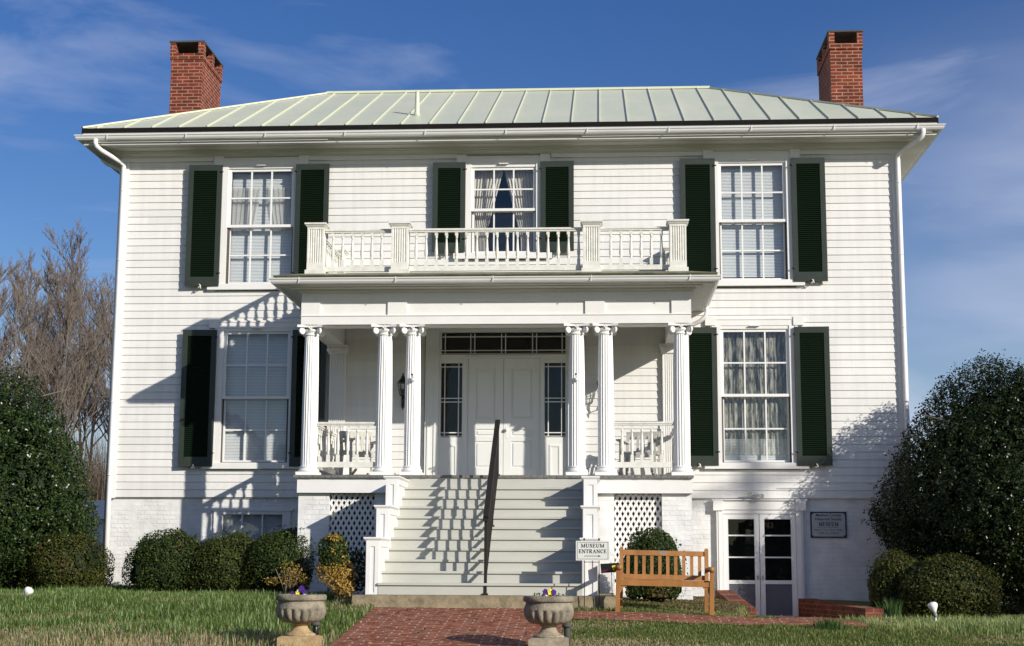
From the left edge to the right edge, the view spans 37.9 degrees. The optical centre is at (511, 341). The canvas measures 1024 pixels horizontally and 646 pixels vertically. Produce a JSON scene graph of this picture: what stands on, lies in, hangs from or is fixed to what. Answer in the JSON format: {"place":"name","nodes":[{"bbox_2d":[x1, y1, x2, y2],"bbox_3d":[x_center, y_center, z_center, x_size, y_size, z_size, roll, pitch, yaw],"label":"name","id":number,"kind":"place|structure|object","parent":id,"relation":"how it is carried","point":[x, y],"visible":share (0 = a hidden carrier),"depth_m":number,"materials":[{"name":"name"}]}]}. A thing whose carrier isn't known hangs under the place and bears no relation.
{"place":"outdoors","nodes":[
{"label":"outdoors","id":0,"kind":"place"},
{"bbox_2d":[0,583,1023,645],"bbox_3d":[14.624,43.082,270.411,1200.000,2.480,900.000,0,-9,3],"label":"lawn","id":1,"kind":"structure","parent":0,"point":[862,603],"depth_m":16.88,"materials":[{"name":"green plant"}]},
{"bbox_2d":[0,255,27,370],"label":"bare tree","id":2,"kind":"object","parent":1,"relation":"on","point":[6,276],"visible":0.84,"depth_m":54.51,"materials":[{"name":"brown plant"}]},
{"bbox_2d":[0,276,54,411],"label":"bare tree","id":3,"kind":"object","parent":1,"relation":"on","point":[15,342],"visible":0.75,"depth_m":51.28,"materials":[{"name":"brown plant"}]},
{"bbox_2d":[24,586,33,595],"bbox_3d":[-6.456,3.378,19.836,0.165,0.235,0.126,0,-9,3],"label":"ground spotlight","id":4,"kind":"object","parent":1,"relation":"on","point":[29,590],"visible":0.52,"depth_m":19.80,"materials":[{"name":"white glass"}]},
{"bbox_2d":[0,248,58,411],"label":"bare tree","id":5,"kind":"object","parent":1,"relation":"on","point":[4,297],"visible":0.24,"depth_m":63.57,"materials":[{"name":"brown plant"}]},
{"bbox_2d":[0,356,107,588],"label":"holly tree","id":6,"kind":"object","parent":1,"relation":"on","point":[40,491],"visible":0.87,"depth_m":22.71,"materials":[{"name":"green plant"}]},
{"bbox_2d":[9,500,104,583],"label":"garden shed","id":7,"kind":"structure","parent":1,"relation":"on","point":[100,510],"depth_m":32.58,"materials":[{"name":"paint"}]},
{"bbox_2d":[10,248,114,441],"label":"bare tree","id":8,"kind":"object","parent":1,"relation":"on","point":[78,362],"visible":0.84,"depth_m":54.61,"materials":[{"name":"brown plant"}]},
{"bbox_2d":[18,220,109,437],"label":"bare tree","id":9,"kind":"object","parent":1,"relation":"on","point":[62,276],"visible":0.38,"depth_m":57.75,"materials":[{"name":"brown plant"}]},
{"bbox_2d":[17,530,114,588],"bbox_3d":[-6.803,3.362,22.684,1.405,1.038,1.383,0,-9,3],"label":"boxwood shrub","id":10,"kind":"object","parent":1,"relation":"on","point":[77,562],"visible":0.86,"depth_m":22.30,"materials":[{"name":"green plant"}]},
{"bbox_2d":[45,403,107,499],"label":"brushwood","id":11,"kind":"object","parent":1,"relation":"on","point":[98,471],"depth_m":54.12,"materials":[{"name":"twig bark"},{"name":"bark"}]},
{"bbox_2d":[51,272,111,488],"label":"bare tree","id":12,"kind":"object","parent":1,"relation":"on","point":[95,415],"visible":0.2,"depth_m":64.75,"materials":[{"name":"brown plant"}]},
{"bbox_2d":[77,273,113,434],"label":"bare tree","id":13,"kind":"object","parent":1,"relation":"on","point":[91,328],"visible":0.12,"depth_m":61.30,"materials":[{"name":"brown plant"}]},
{"bbox_2d":[82,326,111,438],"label":"bare tree","id":14,"kind":"object","parent":1,"relation":"on","point":[99,405],"visible":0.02,"depth_m":71.68,"materials":[{"name":"brown plant"}]},
{"bbox_2d":[82,305,113,408],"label":"bare tree","id":15,"kind":"object","parent":1,"relation":"on","point":[94,381],"visible":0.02,"depth_m":56.76,"materials":[{"name":"brown plant"}]},
{"bbox_2d":[262,561,311,592],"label":"gold twig shrub","id":16,"kind":"object","parent":1,"relation":"on","point":[290,577],"visible":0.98,"depth_m":20.79,"materials":[{"name":"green plant"}]},
{"bbox_2d":[275,594,326,645],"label":"stone urn","id":17,"kind":"object","parent":1,"relation":"on","point":[299,612],"visible":0.98,"depth_m":15.31,"materials":[{"name":"stone"}]},
{"bbox_2d":[286,585,315,594],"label":"pansy plant","id":18,"kind":"object","parent":17,"relation":"on","point":[302,590],"visible":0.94,"depth_m":15.45,"materials":[{"name":"purple plant"}]},
{"bbox_2d":[311,621,320,634],"bbox_3d":[-2.090,3.093,15.848,0.110,0.265,0.107,0,-9,3],"label":"path light","id":19,"kind":"object","parent":1,"relation":"on","point":[315,627],"visible":0.62,"depth_m":15.82,"materials":[{"name":"black metal"}]},
{"bbox_2d":[315,533,365,603],"bbox_3d":[-2.191,2.978,19.463,0.549,0.977,0.720,-6,-11,34],"label":"variegated shrub","id":20,"kind":"object","parent":1,"relation":"on","point":[336,567],"visible":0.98,"depth_m":19.32,"materials":[{"name":"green plant"}]},
{"bbox_2d":[127,590,741,615],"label":"leaf litter","id":21,"kind":"object","parent":1,"relation":"on","point":[686,607],"visible":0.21,"depth_m":20.32,"materials":[{"name":"brown plant"}]},
{"bbox_2d":[351,593,615,609],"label":"stone slab","id":22,"kind":"structure","parent":1,"relation":"on","point":[607,600],"depth_m":18.66,"materials":[{"name":"stone"}]},
{"bbox_2d":[364,476,599,595],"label":"front steps","id":23,"kind":"structure","parent":22,"relation":"on","point":[428,539],"depth_m":20.11,"materials":[{"name":"paint"}]},
{"bbox_2d":[482,420,499,594],"bbox_3d":[-0.275,2.188,20.497,0.073,2.514,2.856,0,-9,2],"label":"handrail","id":24,"kind":"object","parent":23,"relation":"attached to","point":[490,498],"visible":1,"depth_m":20.11,"materials":[{"name":"brown metal"}]},
{"bbox_2d":[74,30,945,616],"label":"museum house","id":25,"kind":"structure","parent":1,"relation":"on","point":[708,282],"depth_m":24.47,"materials":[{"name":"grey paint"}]},
{"bbox_2d":[201,319,300,468],"bbox_3d":[-4.243,0.864,24.661,1.672,2.485,0.221,0,-9,3],"label":"window","id":26,"kind":"structure","parent":25,"relation":"in","point":[255,407],"depth_m":24.72,"materials":[{"name":"paint"}]},
{"bbox_2d":[211,509,292,540],"bbox_3d":[-4.246,3.317,24.330,1.350,1.165,0.140,0,-9,3],"label":"window","id":27,"kind":"structure","parent":25,"relation":"in","point":[229,520],"depth_m":24.42,"materials":[{"name":"glass"}]},
{"bbox_2d":[207,155,308,290],"bbox_3d":[-4.240,-1.991,25.111,1.680,2.295,0.246,0,-9,3],"label":"window","id":28,"kind":"structure","parent":25,"relation":"in","point":[280,197],"depth_m":25.17,"materials":[{"name":"paint"}]},
{"bbox_2d":[335,431,374,474],"bbox_3d":[-2.350,1.769,23.384,0.640,0.774,0.973,4,-10,-24],"label":"rocking chair","id":29,"kind":"object","parent":25,"relation":"on","point":[352,437],"visible":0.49,"depth_m":23.56,"materials":[{"name":"white wood"}]},
{"bbox_2d":[397,373,404,409],"bbox_3d":[-1.776,0.820,24.345,0.190,0.610,0.281,0,-9,3],"label":"wall lantern","id":30,"kind":"object","parent":25,"relation":"attached to","point":[401,381],"depth_m":24.29,"materials":[{"name":"black metal"}]},
{"bbox_2d":[441,363,461,436],"bbox_3d":[-0.981,0.974,24.582,0.388,1.305,0.316,0,-9,3],"label":"sidelight window","id":31,"kind":"structure","parent":25,"relation":"in","point":[451,398],"depth_m":24.72,"materials":[{"name":"glass"}]},
{"bbox_2d":[467,359,503,474],"bbox_3d":[-0.433,1.292,24.371,0.581,2.038,0.050,0,-9,3],"label":"front door","id":32,"kind":"structure","parent":25,"relation":"in","point":[485,376],"depth_m":24.38,"materials":[{"name":"paint"}]},
{"bbox_2d":[453,154,551,259],"bbox_3d":[-0.146,-2.240,24.925,1.637,1.780,0.288,0,-9,3],"label":"window","id":33,"kind":"structure","parent":25,"relation":"in","point":[482,186],"depth_m":24.95,"materials":[{"name":"paint"}]},
{"bbox_2d":[442,333,565,354],"bbox_3d":[-0.129,0.052,24.672,2.077,0.438,0.316,0,-9,3],"label":"transom window","id":34,"kind":"structure","parent":25,"relation":"in","point":[453,344],"depth_m":24.82,"materials":[{"name":"glass"}]},
{"bbox_2d":[503,359,539,474],"bbox_3d":[0.160,1.284,24.301,0.599,2.038,0.120,0,-9,3],"label":"front door","id":35,"kind":"structure","parent":25,"relation":"in","point":[521,428],"depth_m":24.32,"materials":[{"name":"paint"}]},
{"bbox_2d":[545,363,564,436],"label":"sidelight window","id":36,"kind":"structure","parent":25,"relation":"in","point":[554,372],"depth_m":24.63,"materials":[{"name":"glass"}]},
{"bbox_2d":[616,431,662,475],"bbox_3d":[1.995,1.758,23.176,0.640,0.774,0.973,-2,-9,15],"label":"rocking chair","id":37,"kind":"object","parent":25,"relation":"on","point":[646,435],"visible":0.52,"depth_m":23.38,"materials":[{"name":"white wood"}]},
{"bbox_2d":[723,514,760,615],"bbox_3d":[3.662,3.567,23.749,0.565,1.630,0.065,0,-9,3],"label":"basement door","id":38,"kind":"structure","parent":25,"relation":"in","point":[749,590],"depth_m":23.72,"materials":[{"name":"paint"}]},
{"bbox_2d":[703,149,804,286],"bbox_3d":[3.961,-2.038,24.614,1.660,2.295,0.221,0,-9,3],"label":"window","id":39,"kind":"structure","parent":25,"relation":"in","point":[756,265],"depth_m":24.67,"materials":[{"name":"paint"}]},
{"bbox_2d":[747,491,763,498],"bbox_3d":[3.888,2.455,23.805,0.266,0.128,0.184,0,-9,3],"label":"floodlight","id":40,"kind":"object","parent":25,"relation":"attached to","point":[754,494],"visible":1,"depth_m":23.75,"materials":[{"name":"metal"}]},
{"bbox_2d":[705,316,808,468],"bbox_3d":[3.940,0.829,24.193,1.660,2.480,0.256,0,-9,3],"label":"window","id":41,"kind":"structure","parent":25,"relation":"in","point":[786,325],"depth_m":24.21,"materials":[{"name":"paint"}]},
{"bbox_2d":[759,514,797,616],"bbox_3d":[4.239,3.565,23.715,0.570,1.630,0.065,0,-9,3],"label":"basement door","id":42,"kind":"structure","parent":25,"relation":"in","point":[778,597],"depth_m":23.67,"materials":[{"name":"paint"}]},
{"bbox_2d":[810,512,846,537],"bbox_3d":[5.052,2.923,23.792,0.570,0.415,0.029,0,-9,3],"label":"wall plaque","id":43,"kind":"object","parent":25,"relation":"attached to","point":[828,524],"depth_m":23.78,"materials":[{"name":"grey metal"}]},
{"bbox_2d":[0,587,1023,645],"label":"fallen leaves","id":44,"kind":"object","parent":1,"relation":"on","point":[599,616],"visible":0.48,"depth_m":17.19,"materials":[{"name":"brown plant"}]},
{"bbox_2d":[523,595,573,645],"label":"stone urn","id":45,"kind":"object","parent":1,"relation":"on","point":[548,614],"visible":0.98,"depth_m":15.16,"materials":[{"name":"stone"}]},
{"bbox_2d":[534,589,564,595],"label":"pansy plant","id":46,"kind":"object","parent":45,"relation":"on","point":[549,592],"visible":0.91,"depth_m":15.29,"materials":[{"name":"purple plant"}]},
{"bbox_2d":[562,622,571,644],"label":"path light","id":47,"kind":"object","parent":1,"relation":"on","point":[567,626],"visible":0.74,"depth_m":15.66,"materials":[{"name":"grey metal"}]},
{"bbox_2d":[576,538,609,609],"bbox_3d":[1.005,2.950,18.530,0.418,1.015,0.032,0,-9,3],"label":"entrance sign","id":48,"kind":"object","parent":1,"relation":"on","point":[599,551],"visible":1,"depth_m":18.57,"materials":[{"name":"white"}]},
{"bbox_2d":[600,563,618,595],"bbox_3d":[1.240,3.107,18.784,0.244,0.666,0.109,-1,-9,8],"label":"brochure box","id":49,"kind":"object","parent":1,"relation":"on","point":[608,567],"visible":0.92,"depth_m":18.78,"materials":[{"name":"black metal"}]},
{"bbox_2d":[615,547,713,614],"bbox_3d":[1.898,2.974,18.578,1.204,0.815,0.607,1,-9,4],"label":"garden bench","id":50,"kind":"object","parent":1,"relation":"on","point":[645,579],"visible":0.98,"depth_m":18.75,"materials":[{"name":"brown wood"}]},
{"bbox_2d":[625,597,736,611],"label":"bed soil","id":51,"kind":"structure","parent":1,"relation":"on","point":[722,607],"depth_m":20.11,"materials":[{"name":"brown soil"}]},
{"bbox_2d":[615,527,687,601],"bbox_3d":[1.931,3.107,20.598,1.001,1.094,0.860,0,-9,3],"label":"boxwood shrub","id":52,"kind":"object","parent":51,"relation":"on","point":[657,540],"visible":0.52,"depth_m":20.35,"materials":[{"name":"green plant"}]},
{"bbox_2d":[716,590,755,615],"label":"retaining wall","id":53,"kind":"structure","parent":1,"relation":"on","point":[730,596],"depth_m":22.23,"materials":[{"name":"brick"}]},
{"bbox_2d":[808,617,847,629],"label":"grass clump","id":54,"kind":"object","parent":1,"relation":"on","point":[827,623],"visible":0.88,"depth_m":17.17,"materials":[{"name":"green plant"}]},
{"bbox_2d":[798,598,883,618],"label":"retaining wall","id":55,"kind":"structure","parent":1,"relation":"on","point":[810,607],"depth_m":22.04,"materials":[{"name":"brick"}]},
{"bbox_2d":[874,597,904,617],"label":"lily clump","id":56,"kind":"object","parent":1,"relation":"on","point":[890,608],"visible":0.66,"depth_m":20.64,"materials":[{"name":"green plant"}]},
{"bbox_2d":[865,546,926,615],"bbox_3d":[5.583,3.496,21.577,0.904,1.087,0.759,0,-9,3],"label":"boxwood shrub","id":57,"kind":"object","parent":1,"relation":"on","point":[883,575],"visible":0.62,"depth_m":21.40,"materials":[{"name":"green plant"}]},
{"bbox_2d":[928,602,937,620],"bbox_3d":[5.398,3.499,19.107,0.124,0.328,0.127,0,-9,3],"label":"ground spotlight","id":58,"kind":"object","parent":1,"relation":"on","point":[932,606],"visible":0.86,"depth_m":19.08,"materials":[{"name":"white glass"}]},
{"bbox_2d":[861,348,1023,614],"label":"holly tree","id":59,"kind":"object","parent":1,"relation":"on","point":[967,499],"visible":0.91,"depth_m":21.92,"materials":[{"name":"green plant"}]},
{"bbox_2d":[895,552,1003,618],"bbox_3d":[6.224,3.501,21.236,1.543,0.993,1.296,0,-9,3],"label":"boxwood shrub","id":60,"kind":"object","parent":1,"relation":"on","point":[957,586],"visible":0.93,"depth_m":20.81,"materials":[{"name":"green plant"}]},
{"bbox_2d":[0,0,1023,550],"label":"sky","id":61,"kind":"structure","parent":0,"point":[66,66],"materials":[{"name":"blue"}]},
{"bbox_2d":[330,607,868,645],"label":"brick path","id":62,"kind":"structure","parent":0,"point":[377,626],"depth_m":17.23,"materials":[{"name":"red brick"}]},
{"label":"bed soil","id":63,"kind":"structure","parent":0,"visible":0},
{"bbox_2d":[121,527,202,592],"bbox_3d":[-5.239,3.349,22.681,1.345,1.062,1.248,0,-9,3],"label":"boxwood shrub","id":64,"kind":"object","parent":63,"relation":"on","point":[160,564],"visible":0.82,"depth_m":22.30,"materials":[{"name":"green plant"}]},
{"bbox_2d":[183,530,260,591],"bbox_3d":[-4.282,3.350,22.510,1.291,1.035,1.237,0,-9,3],"label":"boxwood shrub","id":65,"kind":"object","parent":63,"relation":"on","point":[219,564],"visible":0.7,"depth_m":22.09,"materials":[{"name":"green plant"}]},
{"bbox_2d":[241,524,318,592],"bbox_3d":[-3.373,3.279,22.246,1.309,1.098,1.217,0,-9,3],"label":"boxwood shrub","id":66,"kind":"object","parent":63,"relation":"on","point":[275,552],"visible":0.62,"depth_m":21.86,"materials":[{"name":"green plant"}]}
]}

